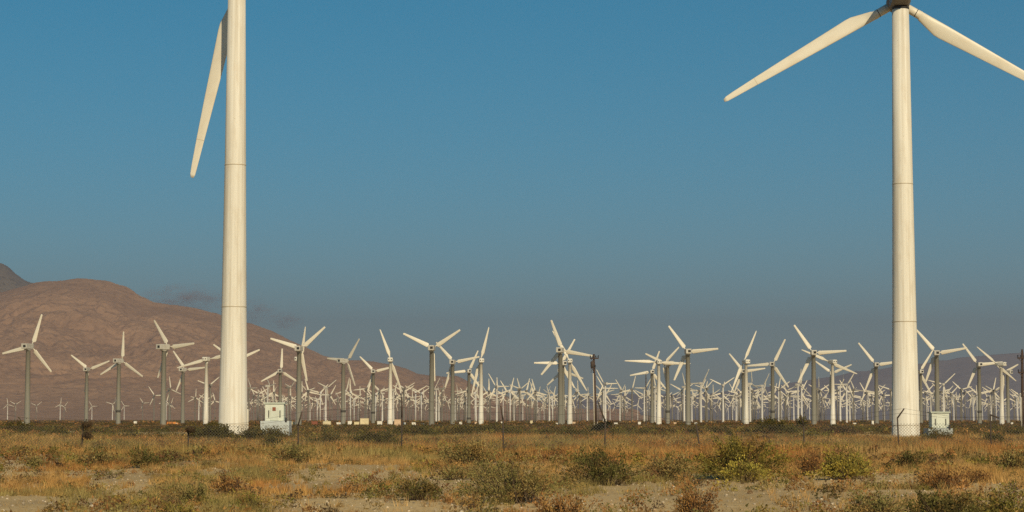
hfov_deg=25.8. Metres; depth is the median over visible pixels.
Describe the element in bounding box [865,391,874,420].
wind turbine
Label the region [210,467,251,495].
shrub
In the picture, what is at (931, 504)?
shrub
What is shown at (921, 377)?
wind turbine
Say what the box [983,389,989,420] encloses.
wind turbine
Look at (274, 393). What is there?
wind turbine
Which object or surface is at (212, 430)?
shrub
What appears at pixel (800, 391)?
wind turbine
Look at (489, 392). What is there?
wind turbine
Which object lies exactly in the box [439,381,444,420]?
wind turbine
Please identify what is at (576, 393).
wind turbine
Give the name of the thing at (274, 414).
door
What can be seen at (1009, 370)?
wind turbine
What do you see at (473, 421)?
distant scrub
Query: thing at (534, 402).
wind turbine
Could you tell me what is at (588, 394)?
wind turbine
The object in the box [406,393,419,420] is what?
wind turbine
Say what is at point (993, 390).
wind turbine
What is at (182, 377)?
wind turbine
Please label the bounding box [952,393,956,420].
wind turbine
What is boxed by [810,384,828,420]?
wind turbine
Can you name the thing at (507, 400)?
wind turbine
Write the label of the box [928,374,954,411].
wind turbine
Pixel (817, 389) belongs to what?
wind turbine
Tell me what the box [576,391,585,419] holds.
wind turbine
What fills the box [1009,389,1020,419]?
wind turbine
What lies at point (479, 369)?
wind turbine
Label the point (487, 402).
wind turbine
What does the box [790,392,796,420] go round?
wind turbine
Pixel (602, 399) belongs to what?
wind turbine
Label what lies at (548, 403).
wind turbine
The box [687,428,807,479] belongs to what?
shrub
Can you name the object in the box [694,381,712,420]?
wind turbine
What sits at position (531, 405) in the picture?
wind turbine
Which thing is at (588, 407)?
wind turbine
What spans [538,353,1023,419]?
mountain
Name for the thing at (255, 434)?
shrub
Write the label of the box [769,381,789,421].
wind turbine
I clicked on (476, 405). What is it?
wind turbine
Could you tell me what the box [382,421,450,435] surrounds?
shrub
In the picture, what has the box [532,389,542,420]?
wind turbine
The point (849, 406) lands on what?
wind turbine
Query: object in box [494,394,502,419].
wind turbine
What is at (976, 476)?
shrub
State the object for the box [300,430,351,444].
shrub
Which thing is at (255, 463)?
dry grass
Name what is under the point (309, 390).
wind turbine
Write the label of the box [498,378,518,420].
wind turbine
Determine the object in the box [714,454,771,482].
shrub
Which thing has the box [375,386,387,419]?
wind turbine
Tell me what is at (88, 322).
mountain
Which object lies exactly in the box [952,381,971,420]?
wind turbine
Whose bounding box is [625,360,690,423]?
wind turbine
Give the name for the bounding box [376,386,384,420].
wind turbine
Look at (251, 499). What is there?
shrub
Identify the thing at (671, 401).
wind turbine
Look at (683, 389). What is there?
wind turbine
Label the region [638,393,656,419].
wind turbine
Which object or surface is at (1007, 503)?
shrub
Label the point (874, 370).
wind turbine
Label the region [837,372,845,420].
wind turbine
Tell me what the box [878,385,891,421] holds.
wind turbine
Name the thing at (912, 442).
tall dry grass
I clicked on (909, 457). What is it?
shrub
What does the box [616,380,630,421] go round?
wind turbine
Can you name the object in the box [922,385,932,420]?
wind turbine
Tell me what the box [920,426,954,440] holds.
shrub
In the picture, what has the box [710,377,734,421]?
wind turbine
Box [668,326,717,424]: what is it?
wind turbine
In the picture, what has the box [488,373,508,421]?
wind turbine
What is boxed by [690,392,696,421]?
wind turbine
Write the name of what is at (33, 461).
shrub
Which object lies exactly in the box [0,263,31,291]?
mountain
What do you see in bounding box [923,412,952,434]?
transformer kiosk
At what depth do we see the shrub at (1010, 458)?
97.78 m
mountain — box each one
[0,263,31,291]
[0,278,670,419]
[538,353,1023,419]
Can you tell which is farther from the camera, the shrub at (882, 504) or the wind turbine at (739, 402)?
the wind turbine at (739, 402)
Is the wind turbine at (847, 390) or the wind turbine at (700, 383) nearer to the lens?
the wind turbine at (700, 383)
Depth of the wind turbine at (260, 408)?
2241.32 m
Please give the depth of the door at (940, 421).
242.30 m
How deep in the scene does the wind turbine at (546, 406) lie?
2417.65 m
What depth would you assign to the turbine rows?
2814.78 m
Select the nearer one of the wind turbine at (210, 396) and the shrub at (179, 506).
the shrub at (179, 506)
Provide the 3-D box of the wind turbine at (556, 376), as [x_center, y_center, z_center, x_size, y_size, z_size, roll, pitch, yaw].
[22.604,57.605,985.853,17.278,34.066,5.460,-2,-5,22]
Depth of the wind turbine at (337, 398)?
2275.53 m
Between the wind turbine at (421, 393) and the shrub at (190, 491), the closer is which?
the shrub at (190, 491)
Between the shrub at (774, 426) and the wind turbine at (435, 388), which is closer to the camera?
the shrub at (774, 426)
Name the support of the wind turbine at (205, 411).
on the ground at (612, 493)
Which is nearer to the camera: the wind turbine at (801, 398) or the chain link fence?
the chain link fence
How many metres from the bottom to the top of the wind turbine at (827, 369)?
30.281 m
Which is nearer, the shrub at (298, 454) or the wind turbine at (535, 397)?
the shrub at (298, 454)
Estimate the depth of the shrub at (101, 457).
106.71 m
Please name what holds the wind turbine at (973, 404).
on the ground at (612, 493)
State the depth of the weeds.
71.60 m
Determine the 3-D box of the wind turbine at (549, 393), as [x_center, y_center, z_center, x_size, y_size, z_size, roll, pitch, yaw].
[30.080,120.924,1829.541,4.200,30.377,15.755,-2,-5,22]
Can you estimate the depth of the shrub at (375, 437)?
176.40 m
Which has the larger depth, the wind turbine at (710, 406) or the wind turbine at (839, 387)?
the wind turbine at (710, 406)
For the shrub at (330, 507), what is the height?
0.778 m
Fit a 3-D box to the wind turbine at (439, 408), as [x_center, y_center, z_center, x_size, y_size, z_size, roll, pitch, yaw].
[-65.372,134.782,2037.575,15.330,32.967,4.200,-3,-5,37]
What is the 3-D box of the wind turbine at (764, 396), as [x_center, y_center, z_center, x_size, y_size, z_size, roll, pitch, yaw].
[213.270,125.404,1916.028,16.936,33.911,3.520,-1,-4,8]
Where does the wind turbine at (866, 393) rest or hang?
on the ground at (612, 493)
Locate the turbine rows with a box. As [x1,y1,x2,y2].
[159,392,1019,420]
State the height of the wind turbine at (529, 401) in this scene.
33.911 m
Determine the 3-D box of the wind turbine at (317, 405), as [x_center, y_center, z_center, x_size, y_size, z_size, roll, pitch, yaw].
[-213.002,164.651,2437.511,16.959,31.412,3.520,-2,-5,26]
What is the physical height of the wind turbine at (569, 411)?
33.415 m
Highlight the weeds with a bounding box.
[0,446,1023,511]
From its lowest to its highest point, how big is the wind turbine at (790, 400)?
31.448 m
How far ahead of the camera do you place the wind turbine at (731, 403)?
2122.63 m
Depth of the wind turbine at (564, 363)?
854.70 m
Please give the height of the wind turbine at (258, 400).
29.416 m
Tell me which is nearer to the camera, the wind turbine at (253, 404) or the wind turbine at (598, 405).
the wind turbine at (253, 404)
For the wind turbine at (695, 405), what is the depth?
2251.75 m
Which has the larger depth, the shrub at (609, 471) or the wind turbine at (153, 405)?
the wind turbine at (153, 405)
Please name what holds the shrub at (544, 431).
on the ground at (612, 493)
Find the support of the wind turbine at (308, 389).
on the ground at (612, 493)
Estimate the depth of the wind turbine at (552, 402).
2125.96 m
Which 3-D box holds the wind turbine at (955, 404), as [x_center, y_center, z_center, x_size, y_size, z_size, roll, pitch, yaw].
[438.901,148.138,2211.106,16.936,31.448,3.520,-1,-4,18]
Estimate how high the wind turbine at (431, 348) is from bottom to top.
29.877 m
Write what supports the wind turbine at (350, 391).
on the ground at (612, 493)
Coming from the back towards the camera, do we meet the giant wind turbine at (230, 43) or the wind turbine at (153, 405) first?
the wind turbine at (153, 405)
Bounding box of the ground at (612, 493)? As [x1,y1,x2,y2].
[0,420,1022,511]
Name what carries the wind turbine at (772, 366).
on the ground at (612, 493)
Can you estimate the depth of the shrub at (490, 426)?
353.64 m
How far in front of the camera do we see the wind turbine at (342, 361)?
819.84 m
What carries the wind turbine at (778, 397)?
on the ground at (612, 493)
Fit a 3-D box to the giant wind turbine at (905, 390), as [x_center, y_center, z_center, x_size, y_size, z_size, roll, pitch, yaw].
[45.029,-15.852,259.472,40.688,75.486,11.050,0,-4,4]
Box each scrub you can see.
[0,419,1020,422]
[0,421,1020,430]
[0,423,1022,439]
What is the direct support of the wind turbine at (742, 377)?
on the ground at (612, 493)
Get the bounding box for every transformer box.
[360,418,368,423]
[394,419,400,425]
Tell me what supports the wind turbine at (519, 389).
on the ground at (612, 493)
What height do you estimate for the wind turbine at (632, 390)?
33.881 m
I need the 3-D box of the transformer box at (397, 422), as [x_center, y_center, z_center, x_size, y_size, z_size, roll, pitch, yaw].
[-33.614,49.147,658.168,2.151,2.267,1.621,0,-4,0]
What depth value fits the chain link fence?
149.53 m
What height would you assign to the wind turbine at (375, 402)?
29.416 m
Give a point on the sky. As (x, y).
(428, 171)
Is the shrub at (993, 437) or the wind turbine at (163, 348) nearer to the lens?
the shrub at (993, 437)
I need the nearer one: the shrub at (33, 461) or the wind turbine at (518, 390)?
the shrub at (33, 461)
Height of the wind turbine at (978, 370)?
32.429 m
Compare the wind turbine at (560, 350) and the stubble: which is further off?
the wind turbine at (560, 350)
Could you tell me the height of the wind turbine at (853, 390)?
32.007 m
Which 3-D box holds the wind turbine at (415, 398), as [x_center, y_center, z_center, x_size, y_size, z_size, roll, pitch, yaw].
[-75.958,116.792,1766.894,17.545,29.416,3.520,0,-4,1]
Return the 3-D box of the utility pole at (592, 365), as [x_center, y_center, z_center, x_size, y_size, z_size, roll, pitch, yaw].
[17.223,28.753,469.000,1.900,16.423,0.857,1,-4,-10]
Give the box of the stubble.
[0,460,1023,511]
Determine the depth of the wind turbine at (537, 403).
2134.24 m
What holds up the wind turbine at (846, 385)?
on the ground at (612, 493)
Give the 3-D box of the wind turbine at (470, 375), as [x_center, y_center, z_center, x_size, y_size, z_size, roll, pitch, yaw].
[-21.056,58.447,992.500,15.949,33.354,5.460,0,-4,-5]
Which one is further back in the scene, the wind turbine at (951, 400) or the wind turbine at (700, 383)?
the wind turbine at (951, 400)
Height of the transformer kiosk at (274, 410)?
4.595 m
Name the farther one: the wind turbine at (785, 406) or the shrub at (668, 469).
the wind turbine at (785, 406)
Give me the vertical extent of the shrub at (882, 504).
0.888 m
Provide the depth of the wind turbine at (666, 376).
854.01 m
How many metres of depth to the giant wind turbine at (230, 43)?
247.12 m
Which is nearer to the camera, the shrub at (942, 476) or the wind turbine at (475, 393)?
the shrub at (942, 476)
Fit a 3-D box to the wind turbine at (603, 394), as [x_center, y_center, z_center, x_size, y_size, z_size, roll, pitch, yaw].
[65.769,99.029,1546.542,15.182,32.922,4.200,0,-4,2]
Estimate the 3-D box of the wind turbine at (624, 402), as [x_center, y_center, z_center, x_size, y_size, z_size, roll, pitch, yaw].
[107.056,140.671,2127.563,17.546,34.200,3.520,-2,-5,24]
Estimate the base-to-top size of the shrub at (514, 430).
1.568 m
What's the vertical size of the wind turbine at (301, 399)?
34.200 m
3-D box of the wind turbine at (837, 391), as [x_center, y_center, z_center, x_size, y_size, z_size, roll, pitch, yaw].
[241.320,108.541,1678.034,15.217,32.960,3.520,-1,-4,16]
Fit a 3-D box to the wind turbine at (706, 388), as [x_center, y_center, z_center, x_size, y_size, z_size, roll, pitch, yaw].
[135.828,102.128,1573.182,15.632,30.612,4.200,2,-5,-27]
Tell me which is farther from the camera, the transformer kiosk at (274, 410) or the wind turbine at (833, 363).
the wind turbine at (833, 363)
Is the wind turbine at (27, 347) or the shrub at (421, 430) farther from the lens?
the wind turbine at (27, 347)
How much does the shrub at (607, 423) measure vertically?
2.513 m
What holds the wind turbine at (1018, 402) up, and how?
on the ground at (612, 493)
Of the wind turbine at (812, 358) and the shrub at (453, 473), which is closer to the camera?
the shrub at (453, 473)
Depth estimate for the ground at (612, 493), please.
66.75 m
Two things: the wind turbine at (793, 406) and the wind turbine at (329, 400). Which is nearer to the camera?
the wind turbine at (329, 400)
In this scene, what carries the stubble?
on the ground at (612, 493)
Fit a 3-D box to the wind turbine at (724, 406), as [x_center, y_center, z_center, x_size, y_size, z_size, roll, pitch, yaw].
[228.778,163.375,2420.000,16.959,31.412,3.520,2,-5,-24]
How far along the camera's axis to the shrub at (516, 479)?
63.60 m
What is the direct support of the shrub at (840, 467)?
on the ground at (612, 493)
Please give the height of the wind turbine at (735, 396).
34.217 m
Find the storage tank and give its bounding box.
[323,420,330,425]
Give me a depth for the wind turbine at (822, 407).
2186.88 m
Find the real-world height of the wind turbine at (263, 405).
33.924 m
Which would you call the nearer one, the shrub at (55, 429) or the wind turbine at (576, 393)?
the shrub at (55, 429)
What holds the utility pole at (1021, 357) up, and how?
on the ground at (612, 493)
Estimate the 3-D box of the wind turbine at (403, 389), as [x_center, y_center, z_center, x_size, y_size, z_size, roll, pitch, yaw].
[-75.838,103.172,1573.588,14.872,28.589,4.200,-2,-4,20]
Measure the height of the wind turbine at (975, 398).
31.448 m
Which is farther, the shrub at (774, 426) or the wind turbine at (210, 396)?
the wind turbine at (210, 396)
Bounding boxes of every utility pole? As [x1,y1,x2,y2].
[590,354,598,424]
[1017,349,1023,427]
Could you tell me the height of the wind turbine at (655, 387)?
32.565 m
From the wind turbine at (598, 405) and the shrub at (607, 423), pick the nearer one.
the shrub at (607, 423)
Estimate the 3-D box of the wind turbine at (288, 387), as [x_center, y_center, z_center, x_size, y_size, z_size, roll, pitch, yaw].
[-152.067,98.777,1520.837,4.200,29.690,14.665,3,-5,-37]
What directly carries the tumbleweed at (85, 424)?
attached to the chain link fence
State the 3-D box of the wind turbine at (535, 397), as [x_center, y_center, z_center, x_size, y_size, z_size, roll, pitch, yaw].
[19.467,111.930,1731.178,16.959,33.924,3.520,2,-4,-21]
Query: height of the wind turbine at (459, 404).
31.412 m
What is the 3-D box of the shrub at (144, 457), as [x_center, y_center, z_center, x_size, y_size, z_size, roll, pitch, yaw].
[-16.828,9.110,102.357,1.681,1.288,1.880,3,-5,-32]
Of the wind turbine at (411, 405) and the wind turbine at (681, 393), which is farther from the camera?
the wind turbine at (411, 405)
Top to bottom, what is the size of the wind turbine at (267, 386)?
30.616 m
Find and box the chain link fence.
[0,397,1023,449]
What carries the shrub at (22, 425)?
on the ground at (612, 493)
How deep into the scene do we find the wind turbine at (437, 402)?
2006.08 m
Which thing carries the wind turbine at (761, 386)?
on the ground at (612, 493)
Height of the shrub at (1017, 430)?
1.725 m
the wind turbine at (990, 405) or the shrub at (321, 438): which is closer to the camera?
the shrub at (321, 438)
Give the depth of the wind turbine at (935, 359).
722.58 m
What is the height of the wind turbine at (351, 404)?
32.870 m
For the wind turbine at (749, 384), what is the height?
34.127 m
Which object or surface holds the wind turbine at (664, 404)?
on the ground at (612, 493)
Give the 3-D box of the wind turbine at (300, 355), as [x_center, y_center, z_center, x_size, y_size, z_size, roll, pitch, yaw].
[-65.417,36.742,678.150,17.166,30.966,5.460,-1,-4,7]
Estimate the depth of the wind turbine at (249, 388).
1546.08 m
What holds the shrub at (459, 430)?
on the ground at (612, 493)
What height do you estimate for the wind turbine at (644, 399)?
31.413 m
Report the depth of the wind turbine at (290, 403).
2097.49 m
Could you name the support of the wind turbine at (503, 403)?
on the ground at (612, 493)
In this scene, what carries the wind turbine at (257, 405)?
on the ground at (612, 493)
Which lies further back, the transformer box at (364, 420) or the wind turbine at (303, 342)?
the wind turbine at (303, 342)
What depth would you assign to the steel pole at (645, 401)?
638.60 m
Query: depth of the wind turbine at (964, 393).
1821.07 m
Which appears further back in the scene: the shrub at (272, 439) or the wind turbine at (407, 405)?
the wind turbine at (407, 405)
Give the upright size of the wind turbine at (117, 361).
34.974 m
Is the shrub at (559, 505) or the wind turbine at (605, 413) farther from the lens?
the wind turbine at (605, 413)
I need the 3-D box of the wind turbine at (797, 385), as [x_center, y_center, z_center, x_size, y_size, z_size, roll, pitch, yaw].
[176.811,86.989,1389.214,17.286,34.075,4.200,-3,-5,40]
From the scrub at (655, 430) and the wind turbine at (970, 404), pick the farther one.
the wind turbine at (970, 404)
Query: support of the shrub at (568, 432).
on the ground at (612, 493)
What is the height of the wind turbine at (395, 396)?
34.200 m
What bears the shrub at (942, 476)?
on the ground at (612, 493)
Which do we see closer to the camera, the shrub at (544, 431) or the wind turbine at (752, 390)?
the shrub at (544, 431)
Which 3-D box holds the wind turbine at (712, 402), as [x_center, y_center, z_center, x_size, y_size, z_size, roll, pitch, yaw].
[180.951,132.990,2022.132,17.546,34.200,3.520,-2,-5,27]
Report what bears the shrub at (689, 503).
on the ground at (612, 493)
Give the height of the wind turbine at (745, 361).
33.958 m
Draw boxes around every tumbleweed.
[80,430,94,439]
[81,421,92,428]
[185,426,195,433]
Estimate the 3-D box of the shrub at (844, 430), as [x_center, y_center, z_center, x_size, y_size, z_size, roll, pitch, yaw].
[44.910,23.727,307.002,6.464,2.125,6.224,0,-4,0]
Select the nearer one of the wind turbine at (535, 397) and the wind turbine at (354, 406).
the wind turbine at (535, 397)
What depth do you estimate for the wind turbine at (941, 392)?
1765.21 m
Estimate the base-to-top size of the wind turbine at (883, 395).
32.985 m
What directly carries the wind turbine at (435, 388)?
on the ground at (612, 493)
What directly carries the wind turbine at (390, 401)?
on the ground at (612, 493)
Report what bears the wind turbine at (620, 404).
on the ground at (612, 493)
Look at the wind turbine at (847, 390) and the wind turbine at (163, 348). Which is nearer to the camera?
the wind turbine at (163, 348)
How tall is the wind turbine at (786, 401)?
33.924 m
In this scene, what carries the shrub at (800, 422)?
on the ground at (612, 493)
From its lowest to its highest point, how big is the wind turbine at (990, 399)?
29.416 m
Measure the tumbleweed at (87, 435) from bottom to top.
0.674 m
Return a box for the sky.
[0,0,1023,400]
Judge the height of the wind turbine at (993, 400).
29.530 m
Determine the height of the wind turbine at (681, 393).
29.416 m
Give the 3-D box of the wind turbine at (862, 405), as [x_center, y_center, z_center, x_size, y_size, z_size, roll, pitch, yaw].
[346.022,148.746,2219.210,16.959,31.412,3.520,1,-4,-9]
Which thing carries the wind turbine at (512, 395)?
on the ground at (612, 493)
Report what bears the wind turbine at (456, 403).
on the ground at (612, 493)
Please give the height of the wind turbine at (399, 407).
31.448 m
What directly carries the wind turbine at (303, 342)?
on the ground at (612, 493)
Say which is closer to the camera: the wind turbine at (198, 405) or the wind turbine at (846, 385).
the wind turbine at (846, 385)
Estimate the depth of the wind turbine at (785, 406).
2359.41 m
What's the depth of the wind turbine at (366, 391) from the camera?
1573.33 m
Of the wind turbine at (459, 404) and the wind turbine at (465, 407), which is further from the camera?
the wind turbine at (459, 404)
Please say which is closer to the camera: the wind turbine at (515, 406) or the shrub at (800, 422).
the shrub at (800, 422)
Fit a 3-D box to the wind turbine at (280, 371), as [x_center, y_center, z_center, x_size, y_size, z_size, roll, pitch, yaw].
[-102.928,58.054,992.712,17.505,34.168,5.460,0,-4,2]
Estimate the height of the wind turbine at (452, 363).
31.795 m
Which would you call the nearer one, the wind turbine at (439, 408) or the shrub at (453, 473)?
the shrub at (453, 473)
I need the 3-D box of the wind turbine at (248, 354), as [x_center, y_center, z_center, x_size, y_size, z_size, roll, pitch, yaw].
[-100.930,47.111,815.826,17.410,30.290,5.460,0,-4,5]
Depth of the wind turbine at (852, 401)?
2056.58 m
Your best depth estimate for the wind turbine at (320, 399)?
1826.71 m
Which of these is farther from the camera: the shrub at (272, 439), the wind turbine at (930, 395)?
the wind turbine at (930, 395)
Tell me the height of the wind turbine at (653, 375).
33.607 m
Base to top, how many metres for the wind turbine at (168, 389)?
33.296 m
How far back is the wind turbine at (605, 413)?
1348.59 m
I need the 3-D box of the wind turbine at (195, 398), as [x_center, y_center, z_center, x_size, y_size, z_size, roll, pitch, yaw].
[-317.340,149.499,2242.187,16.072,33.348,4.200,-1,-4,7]
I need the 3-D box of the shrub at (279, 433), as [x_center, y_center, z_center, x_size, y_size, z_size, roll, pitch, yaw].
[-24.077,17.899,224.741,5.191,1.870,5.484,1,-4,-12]
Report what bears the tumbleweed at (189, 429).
attached to the chain link fence
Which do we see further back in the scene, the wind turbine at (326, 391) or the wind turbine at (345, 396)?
the wind turbine at (345, 396)
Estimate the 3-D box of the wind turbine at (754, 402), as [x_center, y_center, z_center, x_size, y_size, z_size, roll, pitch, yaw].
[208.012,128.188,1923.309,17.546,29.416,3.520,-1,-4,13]
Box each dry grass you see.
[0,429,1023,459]
[0,443,1023,511]
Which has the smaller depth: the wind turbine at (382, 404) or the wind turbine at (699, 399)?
the wind turbine at (699, 399)
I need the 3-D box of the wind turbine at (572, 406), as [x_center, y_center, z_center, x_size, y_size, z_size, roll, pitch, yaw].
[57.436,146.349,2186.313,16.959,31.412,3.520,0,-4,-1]
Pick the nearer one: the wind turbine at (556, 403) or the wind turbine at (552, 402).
the wind turbine at (552, 402)
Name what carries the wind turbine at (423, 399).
on the ground at (612, 493)
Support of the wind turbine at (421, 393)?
on the ground at (612, 493)
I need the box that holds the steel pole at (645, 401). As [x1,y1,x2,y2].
[645,372,647,425]
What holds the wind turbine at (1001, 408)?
on the ground at (612, 493)
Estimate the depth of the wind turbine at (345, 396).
1683.06 m
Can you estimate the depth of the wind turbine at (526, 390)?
1708.46 m
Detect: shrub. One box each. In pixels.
[0,417,41,432]
[23,452,44,468]
[42,424,69,434]
[74,446,118,464]
[129,443,164,467]
[147,499,205,511]
[165,477,213,504]
[184,417,236,439]
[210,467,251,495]
[231,490,277,508]
[232,425,269,440]
[250,426,295,438]
[258,430,284,446]
[261,438,322,462]
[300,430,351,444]
[313,499,342,511]
[341,425,408,445]
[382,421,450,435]
[385,475,444,500]
[433,436,505,466]
[434,422,485,435]
[434,461,472,479]
[437,448,589,503]
[458,499,501,511]
[471,420,519,432]
[497,426,529,435]
[527,487,589,511]
[533,426,562,435]
[551,438,643,485]
[552,423,595,434]
[588,418,617,432]
[628,445,702,480]
[672,478,722,511]
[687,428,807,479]
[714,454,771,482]
[745,415,802,434]
[782,447,825,475]
[793,416,809,426]
[806,442,878,479]
[816,421,860,434]
[839,482,907,511]
[888,447,927,466]
[893,488,996,511]
[905,463,972,489]
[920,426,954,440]
[959,469,995,482]
[972,479,1023,511]
[982,429,1006,442]
[990,442,1023,471]
[1000,426,1023,437]
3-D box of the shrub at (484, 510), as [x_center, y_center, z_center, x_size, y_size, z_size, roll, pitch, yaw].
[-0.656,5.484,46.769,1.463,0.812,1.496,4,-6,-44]
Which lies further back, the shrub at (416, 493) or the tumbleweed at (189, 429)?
the tumbleweed at (189, 429)
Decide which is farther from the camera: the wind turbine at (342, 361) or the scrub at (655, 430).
the wind turbine at (342, 361)
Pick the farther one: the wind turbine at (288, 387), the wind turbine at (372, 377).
the wind turbine at (288, 387)
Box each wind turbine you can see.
[2,314,51,423]
[71,355,109,420]
[100,332,142,423]
[148,386,160,420]
[154,320,193,424]
[166,377,179,420]
[173,351,204,422]
[177,355,219,423]
[188,394,202,420]
[190,0,247,434]
[190,394,203,419]
[199,377,218,421]
[213,344,259,356]
[247,380,254,420]
[250,389,262,419]
[250,391,257,420]
[251,388,268,419]
[257,389,272,420]
[259,395,263,420]
[261,349,295,402]
[263,381,282,402]
[265,379,275,402]
[270,326,324,424]
[282,386,295,420]
[284,381,294,420]
[293,384,310,420]
[294,327,305,423]
[301,380,320,397]
[301,384,315,421]
[311,385,327,420]
[311,393,323,420]
[317,380,335,420]
[322,385,335,419]
[327,339,359,423]
[335,391,338,420]
[336,378,353,420]
[340,381,360,420]
[346,384,358,420]
[348,395,359,420]
[352,390,368,420]
[355,383,371,417]
[360,356,388,422]
[367,388,384,420]
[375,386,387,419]
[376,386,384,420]
[380,330,401,424]
[380,391,392,419]
[384,383,400,420]
[386,385,400,418]
[394,391,408,418]
[396,383,413,421]
[403,329,459,424]
[405,391,414,420]
[405,391,418,419]
[406,386,425,420]
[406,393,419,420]
[412,388,428,420]
[417,389,427,419]
[427,378,439,420]
[428,389,444,420]
[436,342,478,423]
[438,390,446,420]
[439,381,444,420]
[446,351,478,422]
[455,384,463,420]
[455,388,466,420]
[457,393,463,419]
[460,388,474,420]
[471,381,483,419]
[471,391,483,421]
[472,327,488,423]
[478,379,498,421]
[483,387,493,419]
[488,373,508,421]
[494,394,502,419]
[495,389,508,417]
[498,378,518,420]
[500,382,517,420]
[506,385,522,420]
[509,381,529,420]
[511,392,523,419]
[512,378,531,399]
[515,378,534,421]
[520,383,537,420]
[527,380,545,420]
[527,382,542,420]
[528,388,542,420]
[528,393,537,419]
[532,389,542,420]
[534,339,574,423]
[541,320,591,424]
[542,394,547,420]
[543,386,557,420]
[543,387,556,420]
[544,388,551,420]
[547,371,582,385]
[550,390,557,419]
[552,331,586,423]
[565,395,574,419]
[572,380,586,420]
[575,388,585,420]
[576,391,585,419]
[582,396,592,420]
[585,388,592,420]
[590,395,601,420]
[596,377,617,420]
[596,386,612,420]
[597,371,617,420]
[611,385,625,420]
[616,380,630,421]
[617,386,633,419]
[620,376,641,420]
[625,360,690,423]
[630,351,665,422]
[635,379,650,421]
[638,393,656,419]
[646,347,678,423]
[647,378,664,421]
[661,392,671,419]
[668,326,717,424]
[670,392,678,420]
[671,384,692,421]
[677,373,696,421]
[690,370,708,421]
[690,379,705,420]
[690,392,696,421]
[692,391,698,420]
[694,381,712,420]
[695,381,711,421]
[703,389,719,420]
[708,387,721,421]
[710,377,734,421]
[717,396,726,420]
[723,0,1023,437]
[724,390,737,420]
[729,353,764,422]
[729,383,737,420]
[729,391,741,420]
[731,331,756,423]
[747,339,788,419]
[748,372,760,421]
[748,385,764,420]
[748,390,759,418]
[754,383,770,420]
[755,374,768,418]
[767,378,786,420]
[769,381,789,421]
[781,385,795,419]
[781,386,796,419]
[784,392,789,419]
[787,371,809,418]
[788,381,807,402]
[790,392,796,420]
[794,325,845,424]
[795,379,803,415]
[802,350,856,423]
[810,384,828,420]
[816,361,851,411]
[816,378,825,420]
[820,392,828,420]
[824,379,843,420]
[824,391,828,420]
[834,373,853,421]
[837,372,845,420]
[840,381,858,399]
[845,385,861,420]
[845,387,856,420]
[848,382,862,420]
[854,394,865,420]
[858,343,891,423]
[860,383,874,421]
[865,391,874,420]
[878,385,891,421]
[878,386,889,420]
[917,330,966,411]
[918,350,932,422]
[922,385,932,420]
[927,392,934,411]
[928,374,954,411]
[932,383,949,411]
[944,387,956,420]
[949,391,960,419]
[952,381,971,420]
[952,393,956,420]
[956,384,974,420]
[962,344,996,422]
[965,390,972,418]
[968,385,984,420]
[969,386,986,419]
[969,390,974,420]
[977,347,1015,423]
[982,378,999,420]
[982,387,998,419]
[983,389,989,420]
[985,392,997,420]
[986,386,999,420]
[997,364,1017,422]
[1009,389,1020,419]
[1011,389,1020,420]
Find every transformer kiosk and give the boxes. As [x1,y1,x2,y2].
[260,403,291,434]
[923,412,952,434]
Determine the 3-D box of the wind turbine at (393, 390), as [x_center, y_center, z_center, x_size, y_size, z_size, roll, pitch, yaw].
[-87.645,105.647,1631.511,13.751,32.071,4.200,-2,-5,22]
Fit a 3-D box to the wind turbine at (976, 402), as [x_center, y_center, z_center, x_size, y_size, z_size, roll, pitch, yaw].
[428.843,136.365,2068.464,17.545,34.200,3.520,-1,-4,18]
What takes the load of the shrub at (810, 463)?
on the ground at (612, 493)
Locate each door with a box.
[270,408,278,419]
[937,416,944,427]
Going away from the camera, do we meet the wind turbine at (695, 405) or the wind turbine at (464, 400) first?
the wind turbine at (464, 400)
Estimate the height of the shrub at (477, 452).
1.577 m
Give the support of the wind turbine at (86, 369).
on the ground at (612, 493)
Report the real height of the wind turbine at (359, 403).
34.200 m
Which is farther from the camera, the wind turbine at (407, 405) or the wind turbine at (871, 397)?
the wind turbine at (407, 405)
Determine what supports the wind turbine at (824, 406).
on the ground at (612, 493)
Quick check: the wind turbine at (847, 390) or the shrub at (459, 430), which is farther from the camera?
the wind turbine at (847, 390)
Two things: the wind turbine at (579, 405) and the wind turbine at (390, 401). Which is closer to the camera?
the wind turbine at (390, 401)

